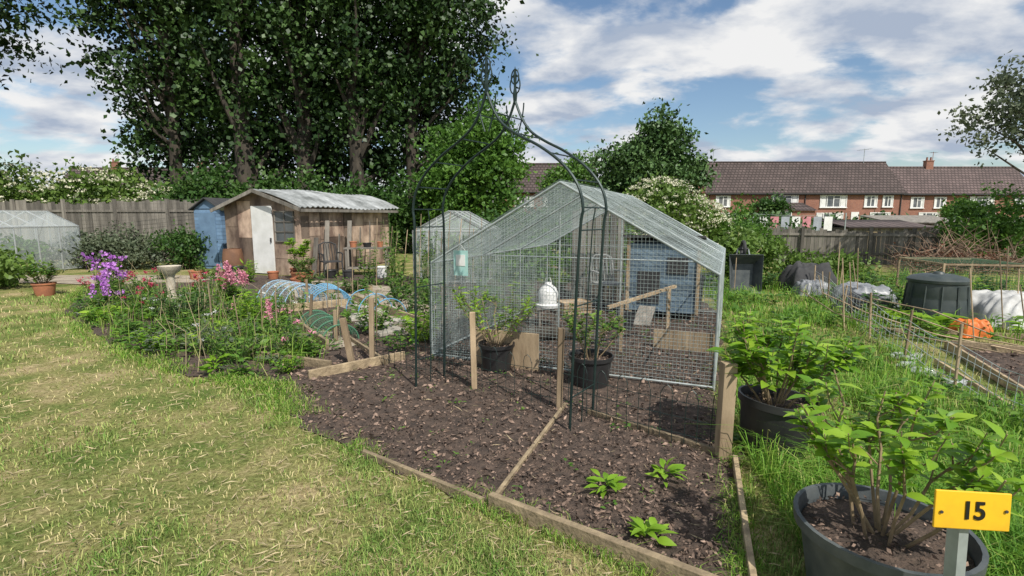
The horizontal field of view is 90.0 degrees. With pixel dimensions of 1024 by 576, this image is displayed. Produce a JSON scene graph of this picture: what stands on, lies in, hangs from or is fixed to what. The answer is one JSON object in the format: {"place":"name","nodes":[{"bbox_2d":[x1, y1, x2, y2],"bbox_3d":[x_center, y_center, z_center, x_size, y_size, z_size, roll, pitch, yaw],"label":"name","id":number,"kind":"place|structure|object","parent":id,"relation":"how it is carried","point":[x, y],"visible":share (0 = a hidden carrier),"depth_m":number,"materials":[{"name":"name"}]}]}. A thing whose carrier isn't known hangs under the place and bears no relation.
{"place":"outdoors","nodes":[
{"label":"outdoors","id":0,"kind":"place"},
{"bbox_2d":[16,275,216,283],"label":"gravel path","id":1,"kind":"structure","parent":0,"point":[67,279],"depth_m":12.89,"materials":[{"name":"gravel"}]},
{"bbox_2d":[279,280,435,334],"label":"gravel path","id":2,"kind":"structure","parent":0,"point":[386,290],"depth_m":10.17,"materials":[{"name":"gravel"}]},
{"bbox_2d":[345,284,405,332],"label":"garden plant","id":3,"kind":"object","parent":2,"relation":"on","point":[365,313],"visible":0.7,"depth_m":6.96,"materials":[{"name":"green plant"}]},
{"bbox_2d":[347,303,412,336],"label":"paving stones","id":4,"kind":"object","parent":2,"relation":"on","point":[390,328],"visible":0.39,"depth_m":7.42,"materials":[{"name":"stone"}]},
{"bbox_2d":[387,274,434,314],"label":"garden plant","id":5,"kind":"object","parent":2,"relation":"on","point":[411,307],"visible":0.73,"depth_m":8.20,"materials":[{"name":"green plant"}]},
{"bbox_2d":[0,238,1023,575],"bbox_3d":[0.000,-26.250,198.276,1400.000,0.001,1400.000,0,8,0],"label":"ground","id":6,"kind":"structure","parent":0,"point":[266,444],"depth_m":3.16,"materials":[{"name":"green plant"}]},
{"bbox_2d":[0,239,63,288],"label":"shrub","id":7,"kind":"object","parent":6,"relation":"on","point":[10,270],"visible":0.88,"depth_m":11.34,"materials":[{"name":"green plant"}]},
{"bbox_2d":[20,261,61,296],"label":"potted shrub","id":8,"kind":"object","parent":6,"relation":"on","point":[46,288],"visible":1,"depth_m":10.29,"materials":[{"name":"green plant"}]},
{"bbox_2d":[0,210,83,271],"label":"greenhouse","id":9,"kind":"object","parent":6,"relation":"on","point":[28,245],"visible":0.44,"depth_m":14.93,"materials":[{"name":"glass"}]},
{"bbox_2d":[0,0,96,89],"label":"poplar tree","id":10,"kind":"object","parent":6,"relation":"on","point":[18,25],"visible":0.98,"depth_m":21.98,"materials":[{"name":"green plant"}]},
{"bbox_2d":[0,149,190,204],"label":"elder hedge","id":11,"kind":"object","parent":6,"relation":"on","point":[90,185],"visible":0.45,"depth_m":22.98,"materials":[{"name":"green plant"}]},
{"bbox_2d":[0,199,197,260],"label":"wooden fence","id":12,"kind":"object","parent":6,"relation":"on","point":[37,208],"visible":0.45,"depth_m":18.40,"materials":[{"name":"wood"}]},
{"bbox_2d":[34,215,202,269],"bbox_3d":[-11.994,-1.352,15.732,5.586,1.751,2.379,0,8,0],"label":"shrub","id":13,"kind":"object","parent":6,"relation":"on","point":[109,244],"visible":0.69,"depth_m":15.47,"materials":[{"name":"green plant"}]},
{"bbox_2d":[51,0,260,191],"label":"poplar tree","id":14,"kind":"object","parent":6,"relation":"on","point":[150,136],"visible":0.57,"depth_m":23.58,"materials":[{"name":"green plant"}]},
{"bbox_2d":[143,219,216,269],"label":"shrub","id":15,"kind":"object","parent":6,"relation":"on","point":[186,245],"visible":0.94,"depth_m":15.35,"materials":[{"name":"green plant"}]},
{"bbox_2d":[188,197,230,268],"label":"blue garden shed","id":16,"kind":"structure","parent":6,"relation":"on","point":[208,223],"depth_m":15.49,"materials":[{"name":"paint"}]},
{"bbox_2d":[198,213,218,265],"bbox_3d":[-9.206,-1.476,15.535,0.600,1.600,0.020,2,8,14],"label":"door","id":17,"kind":"structure","parent":16,"relation":"in","point":[207,222],"depth_m":15.51,"materials":[{"name":"blue paint"}]},
{"bbox_2d":[130,0,319,190],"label":"poplar tree","id":18,"kind":"object","parent":6,"relation":"on","point":[238,132],"visible":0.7,"depth_m":22.66,"materials":[{"name":"green plant"}]},
{"bbox_2d":[230,0,376,192],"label":"poplar tree","id":19,"kind":"object","parent":6,"relation":"on","point":[286,28],"visible":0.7,"depth_m":22.89,"materials":[{"name":"green plant"}]},
{"bbox_2d":[209,189,397,274],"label":"wooden shed","id":20,"kind":"structure","parent":6,"relation":"on","point":[262,226],"depth_m":14.22,"materials":[{"name":"brown wood"}]},
{"bbox_2d":[250,206,275,272],"bbox_3d":[-6.819,-1.316,14.035,0.720,1.840,0.040,3,8,20],"label":"door","id":21,"kind":"structure","parent":20,"relation":"in","point":[261,216],"depth_m":14.01,"materials":[{"name":"white paint"}]},
{"bbox_2d":[275,212,293,240],"bbox_3d":[-6.093,-1.647,13.729,0.620,0.780,0.020,3,8,20],"label":"window glass","id":22,"kind":"structure","parent":20,"relation":"in","point":[278,215],"depth_m":13.72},
{"bbox_2d":[0,337,633,575],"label":"lawn clover","id":23,"kind":"object","parent":6,"relation":"on","point":[406,569],"visible":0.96,"depth_m":2.50,"materials":[{"name":"green plant"}]},
{"bbox_2d":[128,154,524,253],"bbox_3d":[-7.615,-3.538,22.074,16.898,4.519,4.393,0,8,0],"label":"hedge","id":24,"kind":"object","parent":6,"relation":"on","point":[401,218],"visible":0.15,"depth_m":21.46,"materials":[{"name":"green plant"}]},
{"bbox_2d":[312,220,370,274],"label":"leaning planks","id":25,"kind":"object","parent":6,"relation":"on","point":[349,238],"visible":0.62,"depth_m":14.26,"materials":[{"name":"wood"}]},
{"bbox_2d":[276,0,457,194],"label":"poplar tree","id":26,"kind":"object","parent":6,"relation":"on","point":[368,111],"visible":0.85,"depth_m":22.65,"materials":[{"name":"green plant"}]},
{"bbox_2d":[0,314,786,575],"bbox_3d":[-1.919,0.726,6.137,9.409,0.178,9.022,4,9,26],"label":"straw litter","id":27,"kind":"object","parent":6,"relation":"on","point":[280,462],"visible":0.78,"depth_m":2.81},
{"bbox_2d":[352,0,538,249],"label":"poplar tree","id":28,"kind":"object","parent":6,"relation":"on","point":[448,66],"visible":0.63,"depth_m":23.46,"materials":[{"name":"green plant"}]},
{"bbox_2d":[412,210,500,283],"bbox_3d":[-1.321,-1.040,13.160,2.105,1.870,2.641,1,8,7],"label":"greenhouse","id":29,"kind":"object","parent":6,"relation":"on","point":[453,239],"visible":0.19,"depth_m":13.04,"materials":[{"name":"glass"}]},
{"bbox_2d":[402,91,540,237],"bbox_3d":[-1.593,-4.496,20.663,5.547,6.423,4.552,0,8,0],"label":"young tree","id":30,"kind":"object","parent":6,"relation":"on","point":[473,188],"visible":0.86,"depth_m":19.82,"materials":[{"name":"green plant"}]},
{"bbox_2d":[445,200,587,268],"bbox_3d":[0.366,-1.608,15.590,4.860,2.254,2.590,2,8,14],"label":"shrub","id":31,"kind":"object","parent":6,"relation":"on","point":[564,239],"visible":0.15,"depth_m":15.48,"materials":[{"name":"green plant"}]},
{"bbox_2d":[506,193,596,212],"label":"walls","id":32,"kind":"structure","parent":6,"relation":"on","point":[532,194],"depth_m":63.05,"materials":[{"name":"red brick"}]},
{"bbox_2d":[500,164,596,191],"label":"roof","id":33,"kind":"structure","parent":32,"relation":"on","point":[530,185],"depth_m":64.54,"materials":[{"name":"brown tile"}]},
{"bbox_2d":[535,149,601,212],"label":"garden tree","id":34,"kind":"object","parent":6,"relation":"on","point":[560,172],"visible":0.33,"depth_m":53.82,"materials":[{"name":"green plant"}]},
{"bbox_2d":[574,97,720,203],"bbox_3d":[10.951,-9.655,40.830,12.136,11.042,8.842,0,8,0],"label":"garden tree","id":35,"kind":"object","parent":6,"relation":"on","point":[661,146],"visible":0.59,"depth_m":39.53,"materials":[{"name":"green plant"}]},
{"bbox_2d":[599,159,734,253],"bbox_3d":[4.941,-2.362,16.260,4.749,3.422,3.356,0,8,0],"label":"elder bush","id":36,"kind":"object","parent":6,"relation":"on","point":[680,208],"visible":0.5,"depth_m":15.80,"materials":[{"name":"green plant"}]},
{"bbox_2d":[732,455,756,575],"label":"timber edging","id":37,"kind":"object","parent":6,"relation":"on","point":[749,554],"visible":0.97,"depth_m":2.59,"materials":[{"name":"wood"}]},
{"bbox_2d":[708,192,783,262],"bbox_3d":[7.476,-1.905,17.073,3.245,2.513,2.629,3,9,21],"label":"shrub","id":38,"kind":"object","parent":6,"relation":"on","point":[764,232],"visible":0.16,"depth_m":16.70,"materials":[{"name":"green plant"}]},
{"bbox_2d":[729,240,763,292],"bbox_3d":[4.882,-0.459,10.801,0.673,1.100,0.633,2,8,11],"label":"wheelbarrow","id":39,"kind":"object","parent":6,"relation":"on","point":[749,270],"visible":0.9,"depth_m":10.75,"materials":[{"name":"grey metal"}]},
{"bbox_2d":[701,219,793,281],"bbox_3d":[5.785,-0.926,12.990,3.333,1.664,1.885,-7,11,-40],"label":"shrub","id":40,"kind":"object","parent":6,"relation":"on","point":[731,242],"visible":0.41,"depth_m":12.42,"materials":[{"name":"green plant"}]},
{"bbox_2d":[746,189,794,216],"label":"ornamental tree","id":41,"kind":"object","parent":6,"relation":"on","point":[763,204],"visible":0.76,"depth_m":48.92,"materials":[{"name":"green plant"}]},
{"bbox_2d":[717,209,826,254],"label":"shrub","id":42,"kind":"object","parent":6,"relation":"on","point":[767,224],"visible":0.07,"depth_m":20.17,"materials":[{"name":"green plant"}]},
{"bbox_2d":[706,308,876,463],"bbox_3d":[1.742,0.637,3.416,0.906,1.017,0.795,0,8,0],"label":"potted hydrangea","id":43,"kind":"object","parent":6,"relation":"on","point":[764,404],"visible":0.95,"depth_m":3.30,"materials":[{"name":"plant"}]},
{"bbox_2d":[692,186,903,219],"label":"walls","id":44,"kind":"structure","parent":6,"relation":"on","point":[855,202],"depth_m":63.15,"materials":[{"name":"red brick"}]},
{"bbox_2d":[698,163,906,192],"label":"roof","id":45,"kind":"structure","parent":44,"relation":"on","point":[811,177],"depth_m":64.42,"materials":[{"name":"brown tile"}]},
{"bbox_2d":[716,195,893,218],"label":"window frames","id":46,"kind":"structure","parent":44,"relation":"attached to","point":[870,206],"depth_m":63.06,"materials":[{"name":"plastic"}]},
{"bbox_2d":[752,213,846,230],"bbox_3d":[13.350,-2.622,23.867,4.358,1.750,0.058,0,8,0],"label":"washing line","id":47,"kind":"object","parent":6,"relation":"on","point":[817,222],"visible":0.44,"depth_m":23.79,"materials":[{"name":"fabric"}]},
{"bbox_2d":[776,261,836,293],"bbox_3d":[6.300,-0.261,10.970,1.120,0.639,0.896,0,8,0],"label":"black sheet cover","id":48,"kind":"object","parent":6,"relation":"on","point":[790,275],"visible":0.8,"depth_m":10.68,"materials":[{"name":"plastic"}]},
{"bbox_2d":[764,248,881,278],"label":"shrub","id":49,"kind":"object","parent":6,"relation":"on","point":[832,259],"visible":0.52,"depth_m":13.18,"materials":[{"name":"green plant"}]},
{"bbox_2d":[703,269,1023,575],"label":"broadleaf weeds","id":50,"kind":"object","parent":6,"relation":"on","point":[904,379],"visible":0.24,"depth_m":6.65,"materials":[{"name":"green plant"}]},
{"bbox_2d":[830,281,898,306],"bbox_3d":[6.250,0.105,9.204,0.941,0.405,1.008,0,8,0],"label":"grey sheet cover","id":51,"kind":"object","parent":6,"relation":"on","point":[866,288],"visible":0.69,"depth_m":8.96,"materials":[{"name":"plastic"}]},
{"bbox_2d":[725,206,1005,225],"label":"hedge","id":52,"kind":"object","parent":6,"relation":"on","point":[774,214],"visible":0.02,"depth_m":44.21,"materials":[{"name":"plant"}]},
{"bbox_2d":[822,220,933,247],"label":"timber outbuilding","id":53,"kind":"structure","parent":6,"relation":"on","point":[883,226],"depth_m":26.05,"materials":[{"name":"brown wood"}]},
{"bbox_2d":[734,243,1023,352],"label":"fence","id":54,"kind":"object","parent":6,"relation":"on","point":[851,297],"visible":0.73,"depth_m":7.04,"materials":[{"name":"wood"}]},
{"bbox_2d":[766,226,1023,267],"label":"wooden fence","id":55,"kind":"object","parent":6,"relation":"on","point":[843,237],"visible":0.43,"depth_m":17.22,"materials":[{"name":"wood"}]},
{"bbox_2d":[783,370,1023,575],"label":"potted hydrangea","id":56,"kind":"object","parent":6,"relation":"on","point":[850,527],"visible":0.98,"depth_m":2.00,"materials":[{"name":"plant"}]},
{"bbox_2d":[814,265,1023,435],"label":"wire fence","id":57,"kind":"object","parent":6,"relation":"on","point":[958,354],"visible":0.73,"depth_m":5.29,"materials":[{"name":"metal"}]},
{"bbox_2d":[901,271,971,324],"bbox_3d":[6.500,0.130,7.844,0.840,0.760,0.840,0,8,0],"label":"compost bin","id":58,"kind":"object","parent":6,"relation":"on","point":[941,292],"visible":0.73,"depth_m":7.56,"materials":[{"name":"plastic"}]},
{"bbox_2d":[868,210,1023,274],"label":"brushwood heap","id":59,"kind":"object","parent":6,"relation":"on","point":[956,251],"visible":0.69,"depth_m":14.29,"materials":[{"name":"brown plant"}]},
{"bbox_2d":[895,257,1023,291],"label":"netted frame","id":60,"kind":"object","parent":6,"relation":"on","point":[971,265],"visible":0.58,"depth_m":10.27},
{"bbox_2d":[902,196,1023,216],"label":"walls","id":61,"kind":"structure","parent":6,"relation":"on","point":[928,203],"depth_m":65.14,"materials":[{"name":"red brick"}]},
{"bbox_2d":[890,168,1023,193],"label":"roof","id":62,"kind":"structure","parent":61,"relation":"on","point":[941,181],"depth_m":66.42,"materials":[{"name":"brown tile"}]},
{"bbox_2d":[948,318,993,337],"bbox_3d":[6.200,0.523,6.890,0.493,0.222,0.381,0,8,0],"label":"orange plastic bag","id":63,"kind":"object","parent":6,"relation":"on","point":[982,324],"visible":0.73,"depth_m":6.76,"materials":[{"name":"plastic"}]},
{"bbox_2d":[932,489,1011,575],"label":"plot number sign","id":64,"kind":"object","parent":6,"relation":"on","point":[958,514],"visible":1,"depth_m":1.58,"materials":[{"name":"metal"}]},
{"bbox_2d":[924,181,1023,268],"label":"shrub","id":65,"kind":"object","parent":6,"relation":"on","point":[1002,223],"visible":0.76,"depth_m":15.14,"materials":[{"name":"green plant"}]},
{"bbox_2d":[936,49,1023,174],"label":"garden tree","id":66,"kind":"object","parent":6,"relation":"on","point":[1005,80],"visible":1,"depth_m":13.71,"materials":[{"name":"green plant"}]},
{"bbox_2d":[944,340,1023,395],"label":"timber edging","id":67,"kind":"object","parent":6,"relation":"on","point":[987,367],"visible":0.85,"depth_m":5.16,"materials":[{"name":"wood"}]},
{"bbox_2d":[970,289,1023,329],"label":"white sheet cover","id":68,"kind":"object","parent":6,"relation":"on","point":[986,302],"visible":0.74,"depth_m":7.54,"materials":[{"name":"fabric"}]},
{"bbox_2d":[0,0,1023,195],"label":"sky","id":69,"kind":"structure","parent":0,"point":[766,80],"materials":[{"name":"blue"}]},
{"bbox_2d":[64,273,1023,575],"bbox_3d":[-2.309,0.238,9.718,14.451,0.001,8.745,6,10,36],"label":"soil","id":70,"kind":"structure","parent":0,"point":[259,282],"depth_m":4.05,"materials":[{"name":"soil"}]},
{"bbox_2d":[81,250,127,295],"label":"phlox plant","id":71,"kind":"object","parent":70,"relation":"on","point":[109,265],"visible":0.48,"depth_m":9.61,"materials":[{"name":"purple plant"}]},
{"bbox_2d":[142,283,212,324],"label":"peony plant","id":72,"kind":"object","parent":70,"relation":"on","point":[195,303],"visible":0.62,"depth_m":7.49,"materials":[{"name":"green plant"}]},
{"bbox_2d":[84,260,307,370],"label":"dry stalks","id":73,"kind":"object","parent":70,"relation":"on","point":[190,308],"visible":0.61,"depth_m":7.23,"materials":[{"name":"plant"}]},
{"bbox_2d":[70,277,328,376],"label":"bedding plants","id":74,"kind":"object","parent":70,"relation":"on","point":[181,340],"visible":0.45,"depth_m":6.84,"materials":[{"name":"green plant"}]},
{"bbox_2d":[73,277,332,376],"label":"border grasses","id":75,"kind":"object","parent":70,"relation":"on","point":[163,354],"visible":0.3,"depth_m":6.91,"materials":[{"name":"green plant"}]},
{"bbox_2d":[179,309,231,355],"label":"herb plant","id":76,"kind":"object","parent":70,"relation":"on","point":[203,338],"visible":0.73,"depth_m":5.93,"materials":[{"name":"green plant"}]},
{"bbox_2d":[205,329,256,364],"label":"herb plant","id":77,"kind":"object","parent":70,"relation":"on","point":[243,348],"visible":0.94,"depth_m":5.49,"materials":[{"name":"green plant"}]},
{"bbox_2d":[220,260,248,301],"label":"lupin plant","id":78,"kind":"object","parent":70,"relation":"on","point":[232,283],"visible":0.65,"depth_m":9.06,"materials":[{"name":"pink plant"}]},
{"bbox_2d":[113,275,429,356],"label":"vegetable seedlings","id":79,"kind":"object","parent":70,"relation":"on","point":[347,314],"visible":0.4,"depth_m":6.98,"materials":[{"name":"green plant"}]},
{"bbox_2d":[208,212,490,337],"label":"bamboo canes","id":80,"kind":"object","parent":70,"relation":"on","point":[352,280],"visible":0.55,"depth_m":8.39,"materials":[{"name":"wood"}]},
{"bbox_2d":[308,351,404,378],"bbox_3d":[-1.600,0.806,5.369,1.057,0.109,0.035,-7,11,-40],"label":"timber edging","id":81,"kind":"object","parent":70,"relation":"on","point":[346,367],"visible":0.88,"depth_m":5.31,"materials":[{"name":"wood"}]},
{"bbox_2d":[41,286,777,575],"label":"edge grass tufts","id":82,"kind":"object","parent":70,"relation":"on","point":[247,379],"visible":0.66,"depth_m":4.14,"materials":[{"name":"plant"}]},
{"bbox_2d":[395,307,442,343],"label":"garden plant","id":83,"kind":"object","parent":70,"relation":"on","point":[419,325],"visible":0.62,"depth_m":6.49,"materials":[{"name":"green plant"}]},
{"bbox_2d":[361,449,483,506],"bbox_3d":[-0.580,1.147,3.135,1.038,0.055,0.030,6,10,36],"label":"timber edging","id":84,"kind":"object","parent":70,"relation":"on","point":[440,484],"visible":0.94,"depth_m":3.08,"materials":[{"name":"wood"}]},
{"bbox_2d":[469,312,476,388],"bbox_3d":[-0.356,0.583,4.727,0.062,0.731,0.050,0,8,0],"label":"wooden post","id":85,"kind":"object","parent":70,"relation":"on","point":[473,351],"visible":0.95,"depth_m":4.70,"materials":[{"name":"wood"}]},
{"bbox_2d":[452,279,537,373],"bbox_3d":[-0.173,0.401,5.271,0.949,0.939,0.751,-2,8,-13],"label":"potted willow","id":86,"kind":"object","parent":70,"relation":"on","point":[487,345],"visible":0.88,"depth_m":5.21,"materials":[{"name":"plant"}]},
{"bbox_2d":[412,54,607,430],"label":"garden arch","id":87,"kind":"structure","parent":70,"relation":"on","point":[514,92],"depth_m":4.01,"materials":[{"name":"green metal"}]},
{"bbox_2d":[328,315,722,512],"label":"weeds","id":88,"kind":"object","parent":70,"relation":"on","point":[614,501],"visible":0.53,"depth_m":4.04,"materials":[{"name":"green plant"}]},
{"bbox_2d":[495,403,566,493],"bbox_3d":[0.175,1.090,3.612,0.025,0.045,1.551,3,9,21],"label":"timber edging","id":89,"kind":"object","parent":70,"relation":"on","point":[506,481],"visible":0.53,"depth_m":3.43,"materials":[{"name":"wood"}]},
{"bbox_2d":[373,326,717,446],"bbox_3d":[-0.039,0.759,4.495,3.657,0.445,0.090,6,10,36],"label":"wire border fence","id":90,"kind":"object","parent":70,"relation":"on","point":[659,428],"visible":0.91,"depth_m":4.10,"materials":[{"name":"green metal"}]},
{"bbox_2d":[536,278,557,327],"bbox_3d":[0.520,0.210,7.401,0.360,0.724,0.360,0,8,0],"label":"poultry drinker","id":91,"kind":"object","parent":70,"relation":"on","point":[548,301],"visible":0.73,"depth_m":7.28,"materials":[{"name":"white paint"}]},
{"bbox_2d":[479,224,639,281],"bbox_3d":[1.378,-0.909,12.727,4.556,1.702,1.979,1,8,7],"label":"shrub","id":92,"kind":"object","parent":70,"relation":"on","point":[550,253],"visible":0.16,"depth_m":12.61,"materials":[{"name":"green plant"}]},
{"bbox_2d":[556,327,564,409],"bbox_3d":[0.395,0.671,4.204,0.060,0.701,0.050,0,8,0],"label":"wooden post","id":93,"kind":"object","parent":70,"relation":"on","point":[560,366],"visible":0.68,"depth_m":4.18,"materials":[{"name":"wood"}]},
{"bbox_2d":[428,179,725,390],"bbox_3d":[1.228,-0.347,6.953,3.051,1.969,4.084,3,9,23],"label":"chicken run","id":94,"kind":"object","parent":70,"relation":"on","point":[526,343],"visible":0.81,"depth_m":5.60,"materials":[{"name":"metal"}]},
{"bbox_2d":[560,303,627,388],"bbox_3d":[0.736,0.559,4.844,0.642,0.745,0.554,3,9,21],"label":"potted blueberry","id":95,"kind":"object","parent":70,"relation":"on","point":[605,358],"visible":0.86,"depth_m":4.77,"materials":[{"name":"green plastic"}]},
{"bbox_2d":[571,204,624,300],"bbox_3d":[1.600,-0.651,9.588,0.959,1.820,0.245,-2,8,-11],"label":"dark wooden screen","id":96,"kind":"object","parent":70,"relation":"on","point":[613,229],"visible":0.32,"depth_m":9.55,"materials":[{"name":"wood"}]},
{"bbox_2d":[488,492,718,575],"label":"timber edging","id":97,"kind":"object","parent":70,"relation":"on","point":[666,565],"visible":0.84,"depth_m":2.44,"materials":[{"name":"wood"}]},
{"bbox_2d":[584,469,626,498],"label":"strawberry plant","id":98,"kind":"object","parent":70,"relation":"on","point":[612,480],"visible":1,"depth_m":2.96,"materials":[{"name":"green plant"}]},
{"bbox_2d":[589,254,625,307],"bbox_3d":[1.689,-0.127,9.105,0.567,0.922,0.587,-2,8,-17],"label":"garden chair","id":99,"kind":"object","parent":70,"relation":"on","point":[610,283],"visible":0.51,"depth_m":9.23,"materials":[{"name":"plastic"}]},
{"bbox_2d":[607,285,676,351],"bbox_3d":[1.575,0.369,6.187,1.113,0.747,0.055,-5,9,-31],"label":"wooden perch","id":100,"kind":"object","parent":70,"relation":"on","point":[668,297],"visible":0.67,"depth_m":6.14,"materials":[{"name":"wood"}]},
{"bbox_2d":[587,409,714,454],"bbox_3d":[1.020,1.059,3.774,1.118,0.068,0.030,8,11,44],"label":"timber edging","id":101,"kind":"object","parent":70,"relation":"on","point":[706,448],"visible":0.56,"depth_m":3.72,"materials":[{"name":"wood"}]},
{"bbox_2d":[627,516,678,545],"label":"strawberry plant","id":102,"kind":"object","parent":70,"relation":"on","point":[651,526],"visible":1,"depth_m":2.51,"materials":[{"name":"green plant"}]},
{"bbox_2d":[623,235,706,326],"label":"chicken coop","id":103,"kind":"structure","parent":70,"relation":"on","point":[662,253],"depth_m":7.87,"materials":[{"name":"blue paint"}]},
{"bbox_2d":[637,257,688,303],"bbox_3d":[2.307,-0.110,7.875,0.740,0.725,0.016,3,9,23],"label":"door","id":104,"kind":"structure","parent":103,"relation":"in","point":[647,276],"depth_m":7.93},
{"bbox_2d":[714,361,737,459],"bbox_3d":[1.403,0.809,3.365,0.092,0.661,0.085,0,8,0],"label":"wooden post","id":105,"kind":"object","parent":70,"relation":"on","point":[726,397],"visible":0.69,"depth_m":3.33,"materials":[{"name":"wood"}]},
{"bbox_2d":[685,278,1023,575],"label":"long grass","id":106,"kind":"structure","parent":0,"point":[1006,548],"depth_m":3.52,"materials":[{"name":"plant"}]},
{"bbox_2d":[700,267,1023,343],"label":"tall plot grass","id":107,"kind":"structure","parent":0,"point":[965,275],"depth_m":9.43,"materials":[{"name":"plant"}]},
{"bbox_2d":[859,215,961,225],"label":"timber outbuilding","id":108,"kind":"structure","parent":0,"point":[926,219],"depth_m":30.75,"materials":[{"name":"grey wood"}]},
{"bbox_2d":[963,349,1023,393],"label":"soil","id":109,"kind":"structure","parent":0,"point":[1002,362],"depth_m":5.64,"materials":[{"name":"soil"}]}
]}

